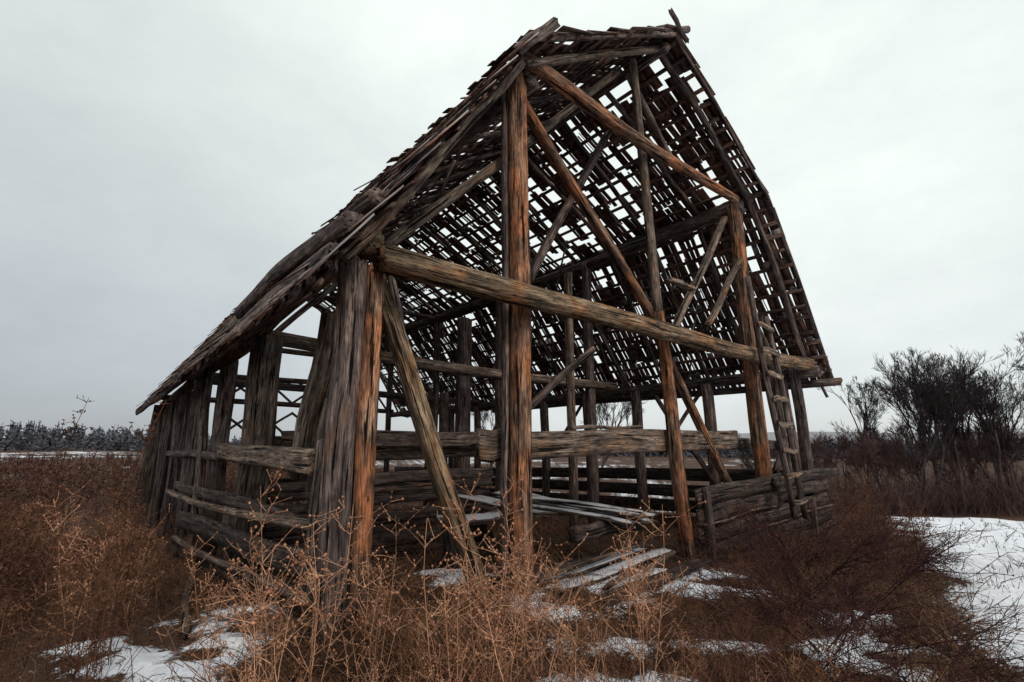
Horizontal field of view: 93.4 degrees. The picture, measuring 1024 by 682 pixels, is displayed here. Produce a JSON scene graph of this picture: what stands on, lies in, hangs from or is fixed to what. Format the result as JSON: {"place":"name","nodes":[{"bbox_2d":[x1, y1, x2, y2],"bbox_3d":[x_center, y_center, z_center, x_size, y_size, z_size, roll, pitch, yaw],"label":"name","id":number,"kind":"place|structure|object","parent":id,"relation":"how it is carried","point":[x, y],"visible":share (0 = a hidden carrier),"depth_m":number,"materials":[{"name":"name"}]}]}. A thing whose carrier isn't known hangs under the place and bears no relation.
{"place":"outdoors","nodes":[
{"label":"outdoors","id":0,"kind":"place"},
{"bbox_2d":[0,442,1023,681],"bbox_3d":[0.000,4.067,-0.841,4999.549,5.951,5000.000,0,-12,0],"label":"ground","id":1,"kind":"structure","parent":0,"point":[152,661],"depth_m":5.15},
{"bbox_2d":[0,481,39,649],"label":"brown weed","id":2,"kind":"object","parent":1,"relation":"on","point":[9,516],"visible":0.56,"depth_m":4.14,"materials":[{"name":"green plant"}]},
{"bbox_2d":[0,497,53,593],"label":"brown weed","id":3,"kind":"object","parent":1,"relation":"on","point":[25,527],"visible":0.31,"depth_m":5.27,"materials":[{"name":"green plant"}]},
{"bbox_2d":[0,481,60,632],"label":"brown weed","id":4,"kind":"object","parent":1,"relation":"on","point":[7,527],"visible":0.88,"depth_m":3.11,"materials":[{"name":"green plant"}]},
{"bbox_2d":[0,515,67,681],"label":"brown weed","id":5,"kind":"object","parent":1,"relation":"on","point":[17,622],"visible":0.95,"depth_m":2.79,"materials":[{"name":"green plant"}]},
{"bbox_2d":[0,499,79,681],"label":"brown weed","id":6,"kind":"object","parent":1,"relation":"on","point":[6,611],"visible":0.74,"depth_m":3.32,"materials":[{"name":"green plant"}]},
{"bbox_2d":[15,395,90,600],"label":"weed stalk","id":7,"kind":"object","parent":1,"relation":"on","point":[57,466],"visible":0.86,"depth_m":5.61,"materials":[{"name":"brown plant"}]},
{"bbox_2d":[36,496,92,601],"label":"dry weed","id":8,"kind":"object","parent":1,"relation":"on","point":[60,540],"visible":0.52,"depth_m":6.11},
{"bbox_2d":[17,516,128,620],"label":"dry weed","id":9,"kind":"object","parent":1,"relation":"on","point":[70,587],"visible":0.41,"depth_m":5.00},
{"bbox_2d":[16,553,137,681],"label":"brown weed","id":10,"kind":"object","parent":1,"relation":"on","point":[73,675],"visible":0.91,"depth_m":2.84,"materials":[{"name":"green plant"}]},
{"bbox_2d":[23,479,139,657],"bbox_3d":[-3.398,1.830,3.855,0.736,1.400,0.751,11,-16,-42],"label":"dry weed","id":11,"kind":"object","parent":1,"relation":"on","point":[70,560],"visible":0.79,"depth_m":3.78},
{"bbox_2d":[30,517,133,681],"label":"brown weed","id":12,"kind":"object","parent":1,"relation":"on","point":[80,600],"visible":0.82,"depth_m":3.15,"materials":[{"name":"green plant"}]},
{"bbox_2d":[70,495,120,578],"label":"brown weed","id":13,"kind":"object","parent":1,"relation":"on","point":[97,528],"visible":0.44,"depth_m":7.49,"materials":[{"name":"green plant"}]},
{"bbox_2d":[74,619,132,681],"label":"brown weed","id":14,"kind":"object","parent":1,"relation":"on","point":[101,667],"visible":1,"depth_m":2.60,"materials":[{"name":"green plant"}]},
{"bbox_2d":[56,488,155,636],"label":"dry weed","id":15,"kind":"object","parent":1,"relation":"on","point":[124,571],"visible":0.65,"depth_m":4.33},
{"bbox_2d":[83,526,141,665],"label":"brown weed","id":16,"kind":"object","parent":1,"relation":"on","point":[109,603],"visible":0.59,"depth_m":3.62,"materials":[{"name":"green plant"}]},
{"bbox_2d":[58,478,167,655],"bbox_3d":[-3.191,1.848,3.951,0.605,1.408,0.546,2,-12,-11],"label":"brown weed","id":17,"kind":"object","parent":1,"relation":"on","point":[134,544],"visible":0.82,"depth_m":3.96,"materials":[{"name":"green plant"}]},
{"bbox_2d":[72,576,155,681],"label":"brown weed","id":18,"kind":"object","parent":1,"relation":"on","point":[125,641],"visible":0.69,"depth_m":3.29,"materials":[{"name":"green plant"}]},
{"bbox_2d":[69,503,169,622],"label":"dry weed","id":19,"kind":"object","parent":1,"relation":"on","point":[132,557],"visible":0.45,"depth_m":4.83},
{"bbox_2d":[84,490,165,607],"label":"brown weed","id":20,"kind":"object","parent":1,"relation":"on","point":[129,544],"visible":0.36,"depth_m":5.46,"materials":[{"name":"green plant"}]},
{"bbox_2d":[85,398,171,614],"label":"weed stalk","id":21,"kind":"object","parent":1,"relation":"on","point":[141,451],"visible":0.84,"depth_m":5.66,"materials":[{"name":"brown plant"}]},
{"bbox_2d":[109,490,160,627],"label":"brown weed","id":22,"kind":"object","parent":1,"relation":"on","point":[135,573],"visible":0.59,"depth_m":4.70,"materials":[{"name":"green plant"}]},
{"bbox_2d":[142,535,181,612],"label":"brown weed","id":23,"kind":"object","parent":1,"relation":"on","point":[166,583],"visible":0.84,"depth_m":5.17,"materials":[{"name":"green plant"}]},
{"bbox_2d":[179,572,195,638],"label":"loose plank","id":24,"kind":"object","parent":1,"relation":"on","point":[185,610],"visible":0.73,"depth_m":4.69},
{"bbox_2d":[156,531,259,679],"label":"dry weed","id":25,"kind":"object","parent":1,"relation":"on","point":[210,610],"visible":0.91,"depth_m":3.19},
{"bbox_2d":[184,633,241,681],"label":"dry weed","id":26,"kind":"object","parent":1,"relation":"on","point":[210,660],"visible":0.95,"depth_m":2.68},
{"bbox_2d":[211,540,281,643],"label":"dry weed","id":27,"kind":"object","parent":1,"relation":"on","point":[242,580],"visible":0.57,"depth_m":3.93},
{"bbox_2d":[0,451,494,643],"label":"dead weeds","id":28,"kind":"object","parent":1,"relation":"on","point":[83,474],"visible":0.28,"depth_m":25.45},
{"bbox_2d":[189,467,313,681],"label":"dry weed","id":29,"kind":"object","parent":1,"relation":"on","point":[252,572],"visible":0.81,"depth_m":3.05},
{"bbox_2d":[207,520,345,681],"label":"dry weed","id":30,"kind":"object","parent":1,"relation":"on","point":[253,623],"visible":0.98,"depth_m":2.64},
{"bbox_2d":[254,491,403,681],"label":"dry weed","id":31,"kind":"object","parent":1,"relation":"on","point":[313,588],"visible":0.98,"depth_m":2.82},
{"bbox_2d":[317,583,413,681],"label":"dry weed","id":32,"kind":"object","parent":1,"relation":"on","point":[358,665],"visible":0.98,"depth_m":2.74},
{"bbox_2d":[323,503,428,672],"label":"dry weed","id":33,"kind":"object","parent":1,"relation":"on","point":[386,594],"visible":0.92,"depth_m":3.44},
{"bbox_2d":[381,590,425,676],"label":"dry weed","id":34,"kind":"object","parent":1,"relation":"on","point":[405,653],"visible":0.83,"depth_m":3.30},
{"bbox_2d":[372,638,438,681],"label":"dry weed","id":35,"kind":"object","parent":1,"relation":"on","point":[409,666],"visible":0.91,"depth_m":2.65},
{"bbox_2d":[390,610,474,681],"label":"dry weed","id":36,"kind":"object","parent":1,"relation":"on","point":[435,655],"visible":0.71,"depth_m":2.71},
{"bbox_2d":[407,598,469,681],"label":"dry weed","id":37,"kind":"object","parent":1,"relation":"on","point":[463,658],"visible":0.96,"depth_m":2.54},
{"bbox_2d":[381,503,511,681],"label":"dry weed","id":38,"kind":"object","parent":1,"relation":"on","point":[456,589],"visible":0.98,"depth_m":2.72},
{"bbox_2d":[435,609,484,681],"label":"dry weed","id":39,"kind":"object","parent":1,"relation":"on","point":[453,618],"visible":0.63,"depth_m":3.01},
{"bbox_2d":[433,511,499,568],"bbox_3d":[-0.459,2.972,7.183,1.392,0.732,0.623,3,-12,-13],"label":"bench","id":40,"kind":"object","parent":1,"relation":"on","point":[448,546],"visible":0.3,"depth_m":7.04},
{"bbox_2d":[458,494,557,516],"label":"loose plank","id":41,"kind":"object","parent":40,"relation":"on","point":[493,504],"visible":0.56,"depth_m":8.09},
{"bbox_2d":[126,7,842,646],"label":"barn","id":42,"kind":"structure","parent":1,"relation":"on","point":[370,265],"depth_m":8.67,"materials":[{"name":"wood"}]},
{"bbox_2d":[745,276,808,520],"bbox_3d":[4.875,1.007,8.889,1.204,4.424,0.255,8,-14,-35],"label":"ladder","id":43,"kind":"object","parent":42,"relation":"attached to","point":[796,474],"visible":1,"depth_m":8.82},
{"bbox_2d":[471,584,519,681],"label":"dry weed","id":44,"kind":"object","parent":1,"relation":"on","point":[493,636],"visible":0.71,"depth_m":2.83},
{"bbox_2d":[430,473,569,681],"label":"dry weed","id":45,"kind":"object","parent":1,"relation":"on","point":[500,632],"visible":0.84,"depth_m":2.87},
{"bbox_2d":[0,511,1023,681],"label":"dead grass","id":46,"kind":"structure","parent":1,"relation":"on","point":[320,656],"depth_m":4.24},
{"bbox_2d":[0,420,1023,461],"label":"woods","id":47,"kind":"object","parent":1,"relation":"on","point":[43,438],"visible":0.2,"depth_m":174.71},
{"bbox_2d":[462,472,570,668],"bbox_3d":[0.109,1.707,3.586,0.763,1.402,0.747,11,-16,-42],"label":"dry weed","id":48,"kind":"object","parent":1,"relation":"on","point":[513,556],"visible":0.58,"depth_m":3.56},
{"bbox_2d":[454,518,587,676],"bbox_3d":[-0.014,1.824,3.342,0.996,1.067,0.553,-7,-14,31],"label":"dry weed","id":49,"kind":"object","parent":1,"relation":"on","point":[518,584],"visible":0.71,"depth_m":3.37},
{"bbox_2d":[444,542,614,681],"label":"dry weed","id":50,"kind":"object","parent":1,"relation":"on","point":[529,620],"visible":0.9,"depth_m":2.83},
{"bbox_2d":[508,538,551,643],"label":"dry weed","id":51,"kind":"object","parent":1,"relation":"on","point":[542,557],"visible":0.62,"depth_m":4.01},
{"bbox_2d":[503,578,562,681],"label":"dry weed","id":52,"kind":"object","parent":1,"relation":"on","point":[547,608],"visible":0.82,"depth_m":3.15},
{"bbox_2d":[493,542,650,584],"bbox_3d":[0.993,3.016,6.609,3.204,0.078,0.245,11,-16,-42],"label":"loose plank","id":53,"kind":"object","parent":1,"relation":"on","point":[575,561],"visible":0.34,"depth_m":6.41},
{"bbox_2d":[546,604,599,680],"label":"dry weed","id":54,"kind":"object","parent":1,"relation":"on","point":[568,652],"visible":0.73,"depth_m":2.94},
{"bbox_2d":[261,463,898,572],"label":"brushwood","id":55,"kind":"object","parent":1,"relation":"on","point":[587,520],"visible":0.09,"depth_m":12.19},
{"bbox_2d":[549,597,612,681],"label":"dry weed","id":56,"kind":"object","parent":1,"relation":"on","point":[575,666],"visible":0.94,"depth_m":2.87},
{"bbox_2d":[556,600,607,681],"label":"dry weed","id":57,"kind":"object","parent":1,"relation":"on","point":[580,635],"visible":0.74,"depth_m":3.00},
{"bbox_2d":[534,548,647,585],"bbox_3d":[1.037,2.924,6.308,0.225,0.077,2.711,-11,-16,42],"label":"loose plank","id":58,"kind":"object","parent":1,"relation":"on","point":[605,561],"visible":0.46,"depth_m":6.30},
{"bbox_2d":[521,544,637,584],"bbox_3d":[0.946,2.775,6.068,0.098,0.080,2.641,-10,-16,41],"label":"loose plank","id":59,"kind":"object","parent":58,"relation":"on","point":[594,559],"visible":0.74,"depth_m":6.05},
{"bbox_2d":[578,582,620,673],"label":"dry weed","id":60,"kind":"object","parent":1,"relation":"on","point":[598,627],"visible":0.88,"depth_m":3.36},
{"bbox_2d":[568,520,644,543],"bbox_3d":[1.456,2.803,7.267,1.641,0.263,0.198,10,-15,-40],"label":"support log","id":61,"kind":"object","parent":1,"relation":"on","point":[593,530],"visible":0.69,"depth_m":6.96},
{"bbox_2d":[474,495,641,525],"bbox_3d":[0.526,2.771,7.998,3.428,0.170,0.269,-11,-16,42],"label":"loose plank","id":62,"kind":"object","parent":61,"relation":"on","point":[587,514],"visible":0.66,"depth_m":7.44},
{"bbox_2d":[493,495,657,524],"bbox_3d":[0.874,2.817,8.153,0.268,0.137,3.425,11,-16,-43],"label":"loose plank","id":63,"kind":"object","parent":61,"relation":"on","point":[645,520],"visible":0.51,"depth_m":7.59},
{"bbox_2d":[532,493,644,518],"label":"loose plank","id":64,"kind":"object","parent":63,"relation":"on","point":[617,512],"visible":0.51,"depth_m":7.44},
{"bbox_2d":[491,491,642,513],"bbox_3d":[0.824,2.730,8.198,2.967,0.160,0.254,-9,-15,37],"label":"loose plank","id":65,"kind":"object","parent":64,"relation":"on","point":[582,503],"visible":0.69,"depth_m":7.89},
{"bbox_2d":[543,548,675,593],"bbox_3d":[1.381,2.907,6.218,0.270,0.085,2.934,-10,-15,41],"label":"loose plank","id":66,"kind":"object","parent":1,"relation":"on","point":[611,570],"visible":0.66,"depth_m":6.02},
{"bbox_2d":[579,372,645,480],"bbox_3d":[4.963,4.906,23.715,3.416,7.296,4.188,-7,-14,32],"label":"bare tree","id":67,"kind":"object","parent":1,"relation":"on","point":[627,409],"visible":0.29,"depth_m":23.70,"materials":[{"name":"grey plant"}]},
{"bbox_2d":[594,522,678,668],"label":"dry weed","id":68,"kind":"object","parent":1,"relation":"on","point":[623,583],"visible":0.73,"depth_m":3.55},
{"bbox_2d":[589,493,706,681],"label":"dry weed","id":69,"kind":"object","parent":1,"relation":"on","point":[636,571],"visible":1,"depth_m":2.99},
{"bbox_2d":[596,558,711,605],"bbox_3d":[1.787,2.853,5.815,0.263,0.086,2.617,-11,-16,42],"label":"loose plank","id":70,"kind":"object","parent":1,"relation":"on","point":[675,573],"visible":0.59,"depth_m":5.74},
{"bbox_2d":[602,549,675,590],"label":"loose plank","id":71,"kind":"object","parent":70,"relation":"on","point":[661,560],"visible":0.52,"depth_m":6.00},
{"bbox_2d":[568,601,740,679],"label":"arching shrub","id":72,"kind":"object","parent":1,"relation":"on","point":[669,650],"visible":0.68,"depth_m":3.48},
{"bbox_2d":[662,616,714,681],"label":"dry weed","id":73,"kind":"object","parent":1,"relation":"on","point":[682,647],"visible":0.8,"depth_m":3.20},
{"bbox_2d":[678,622,724,681],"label":"dry weed","id":74,"kind":"object","parent":1,"relation":"on","point":[697,661],"visible":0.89,"depth_m":3.13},
{"bbox_2d":[664,550,859,658],"bbox_3d":[2.202,2.476,4.474,1.584,0.866,1.675,-2,-12,11],"label":"arching shrub","id":75,"kind":"object","parent":1,"relation":"on","point":[825,587],"visible":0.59,"depth_m":4.42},
{"bbox_2d":[642,625,904,681],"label":"arching shrub","id":76,"kind":"object","parent":1,"relation":"on","point":[791,677],"visible":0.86,"depth_m":2.81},
{"bbox_2d":[642,583,979,681],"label":"arching shrub","id":77,"kind":"object","parent":1,"relation":"on","point":[877,604],"visible":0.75,"depth_m":3.23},
{"bbox_2d":[665,488,957,611],"bbox_3d":[4.006,2.838,6.495,3.167,1.570,3.350,-6,-13,28],"label":"arching shrub","id":78,"kind":"object","parent":1,"relation":"on","point":[831,555],"visible":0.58,"depth_m":6.22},
{"bbox_2d":[666,489,966,620],"bbox_3d":[3.179,2.644,5.394,2.859,2.094,3.014,2,-12,-10],"label":"arching shrub","id":79,"kind":"object","parent":1,"relation":"on","point":[788,568],"visible":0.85,"depth_m":5.12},
{"bbox_2d":[809,430,837,479],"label":"sapling","id":80,"kind":"object","parent":1,"relation":"on","point":[814,445],"visible":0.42,"depth_m":43.27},
{"bbox_2d":[640,506,1013,681],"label":"arching shrub","id":81,"kind":"object","parent":1,"relation":"on","point":[913,572],"visible":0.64,"depth_m":4.52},
{"bbox_2d":[814,435,846,507],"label":"sapling","id":82,"kind":"object","parent":1,"relation":"on","point":[828,456],"visible":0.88,"depth_m":37.24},
{"bbox_2d":[657,529,1023,679],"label":"arching shrub","id":83,"kind":"object","parent":1,"relation":"on","point":[781,618],"visible":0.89,"depth_m":3.75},
{"bbox_2d":[713,474,968,577],"bbox_3d":[4.271,2.893,7.712,3.448,1.562,3.414,3,-12,-15],"label":"arching shrub","id":84,"kind":"object","parent":1,"relation":"on","point":[783,556],"visible":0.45,"depth_m":7.29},
{"bbox_2d":[826,421,862,496],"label":"sapling","id":85,"kind":"object","parent":1,"relation":"on","point":[843,446],"visible":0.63,"depth_m":41.42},
{"bbox_2d":[816,376,893,501],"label":"bare tree","id":86,"kind":"object","parent":1,"relation":"on","point":[874,402],"visible":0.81,"depth_m":43.45,"materials":[{"name":"black plant"}]},
{"bbox_2d":[840,453,879,500],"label":"sapling","id":87,"kind":"object","parent":1,"relation":"on","point":[860,468],"visible":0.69,"depth_m":36.70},
{"bbox_2d":[700,459,1023,516],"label":"undergrowth","id":88,"kind":"object","parent":1,"relation":"on","point":[984,497],"visible":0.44,"depth_m":35.31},
{"bbox_2d":[834,421,889,494],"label":"sapling","id":89,"kind":"object","parent":1,"relation":"on","point":[873,431],"visible":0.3,"depth_m":40.77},
{"bbox_2d":[842,431,885,504],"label":"sapling","id":90,"kind":"object","parent":1,"relation":"on","point":[866,442],"visible":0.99,"depth_m":35.88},
{"bbox_2d":[845,429,892,514],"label":"sapling","id":91,"kind":"object","parent":1,"relation":"on","point":[880,464],"visible":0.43,"depth_m":37.06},
{"bbox_2d":[868,433,908,502],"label":"sapling","id":92,"kind":"object","parent":1,"relation":"on","point":[890,457],"visible":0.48,"depth_m":37.30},
{"bbox_2d":[766,537,1023,681],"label":"arching shrub","id":93,"kind":"object","parent":1,"relation":"on","point":[953,665],"visible":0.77,"depth_m":3.25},
{"bbox_2d":[879,432,924,506],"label":"sapling","id":94,"kind":"object","parent":1,"relation":"on","point":[894,442],"visible":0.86,"depth_m":37.09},
{"bbox_2d":[801,486,1006,571],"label":"arching shrub","id":95,"kind":"object","parent":1,"relation":"on","point":[888,529],"visible":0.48,"depth_m":7.92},
{"bbox_2d":[885,417,929,498],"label":"sapling","id":96,"kind":"object","parent":1,"relation":"on","point":[901,427],"visible":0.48,"depth_m":43.27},
{"bbox_2d":[864,346,956,490],"bbox_3d":[32.979,7.213,38.800,4.791,13.423,8.878,-2,-12,12],"label":"bare tree","id":97,"kind":"object","parent":1,"relation":"on","point":[921,448],"visible":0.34,"depth_m":39.61,"materials":[{"name":"brown plant"}]},
{"bbox_2d":[802,518,1023,586],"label":"arching shrub","id":98,"kind":"object","parent":1,"relation":"on","point":[943,561],"visible":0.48,"depth_m":6.59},
{"bbox_2d":[808,575,1023,680],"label":"arching shrub","id":99,"kind":"object","parent":1,"relation":"on","point":[962,635],"visible":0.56,"depth_m":3.98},
{"bbox_2d":[856,350,979,511],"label":"bare tree","id":100,"kind":"object","parent":1,"relation":"on","point":[887,392],"visible":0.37,"depth_m":40.07,"materials":[{"name":"brown plant"}]},
{"bbox_2d":[895,351,958,512],"bbox_3d":[33.636,7.387,38.910,4.450,12.656,5.256,-5,-13,25],"label":"bare tree","id":101,"kind":"object","parent":1,"relation":"on","point":[929,432],"visible":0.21,"depth_m":38.34,"materials":[{"name":"black plant"}]},
{"bbox_2d":[882,367,996,513],"bbox_3d":[30.948,7.232,35.143,6.591,11.483,5.376,0,-12,0],"label":"bare tree","id":102,"kind":"object","parent":1,"relation":"on","point":[943,415],"visible":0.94,"depth_m":35.25,"materials":[{"name":"black plant"}]},
{"bbox_2d":[880,349,1003,510],"bbox_3d":[32.006,6.859,34.796,4.334,12.144,8.032,5,-13,-23],"label":"bare tree","id":103,"kind":"object","parent":1,"relation":"on","point":[942,451],"visible":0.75,"depth_m":35.68,"materials":[{"name":"brown plant"}]},
{"bbox_2d":[920,379,979,511],"bbox_3d":[32.964,7.752,36.374,4.398,10.590,3.724,5,-13,-25],"label":"bare tree","id":104,"kind":"object","parent":1,"relation":"on","point":[954,453],"visible":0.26,"depth_m":36.24,"materials":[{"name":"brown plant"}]},
{"bbox_2d":[884,344,1017,506],"bbox_3d":[35.756,7.181,39.228,6.232,13.310,7.640,3,-12,-16],"label":"bare tree","id":105,"kind":"object","parent":1,"relation":"on","point":[973,379],"visible":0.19,"depth_m":38.48,"materials":[{"name":"brown plant"}]},
{"bbox_2d":[931,448,970,490],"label":"sapling","id":106,"kind":"object","parent":1,"relation":"on","point":[949,455],"visible":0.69,"depth_m":36.64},
{"bbox_2d":[909,381,1012,507],"bbox_3d":[36.022,8.239,38.808,3.650,10.227,6.764,7,-14,-31],"label":"bare tree","id":107,"kind":"object","parent":1,"relation":"on","point":[973,451],"visible":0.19,"depth_m":37.97,"materials":[{"name":"black plant"}]},
{"bbox_2d":[902,515,1023,592],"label":"grass tufts","id":108,"kind":"object","parent":1,"relation":"on","point":[981,520],"visible":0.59,"depth_m":7.34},
{"bbox_2d":[946,425,989,499],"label":"sapling","id":109,"kind":"object","parent":1,"relation":"on","point":[962,446],"visible":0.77,"depth_m":37.34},
{"bbox_2d":[926,331,1023,508],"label":"bare tree","id":110,"kind":"object","parent":1,"relation":"on","point":[993,435],"visible":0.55,"depth_m":36.08,"materials":[{"name":"brown plant"}]},
{"bbox_2d":[932,359,1022,490],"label":"bare tree","id":111,"kind":"object","parent":1,"relation":"on","point":[1009,399],"visible":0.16,"depth_m":43.63,"materials":[{"name":"brown plant"}]},
{"bbox_2d":[949,362,1023,494],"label":"bare tree","id":112,"kind":"object","parent":1,"relation":"on","point":[1007,419],"visible":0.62,"depth_m":36.88,"materials":[{"name":"brown plant"}]},
{"bbox_2d":[976,421,1023,501],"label":"sapling","id":113,"kind":"object","parent":1,"relation":"on","point":[1007,464],"visible":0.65,"depth_m":36.90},
{"bbox_2d":[983,416,1023,502],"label":"sapling","id":114,"kind":"object","parent":1,"relation":"on","point":[1017,443],"visible":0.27,"depth_m":37.86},
{"bbox_2d":[0,0,1023,441],"label":"sky","id":115,"kind":"structure","parent":0,"point":[159,158],"materials":[{"name":"white"}]},
{"bbox_2d":[738,431,1023,444],"bbox_3d":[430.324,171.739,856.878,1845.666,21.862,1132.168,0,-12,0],"label":"hills","id":116,"kind":"structure","parent":0,"point":[771,435],"depth_m":822.15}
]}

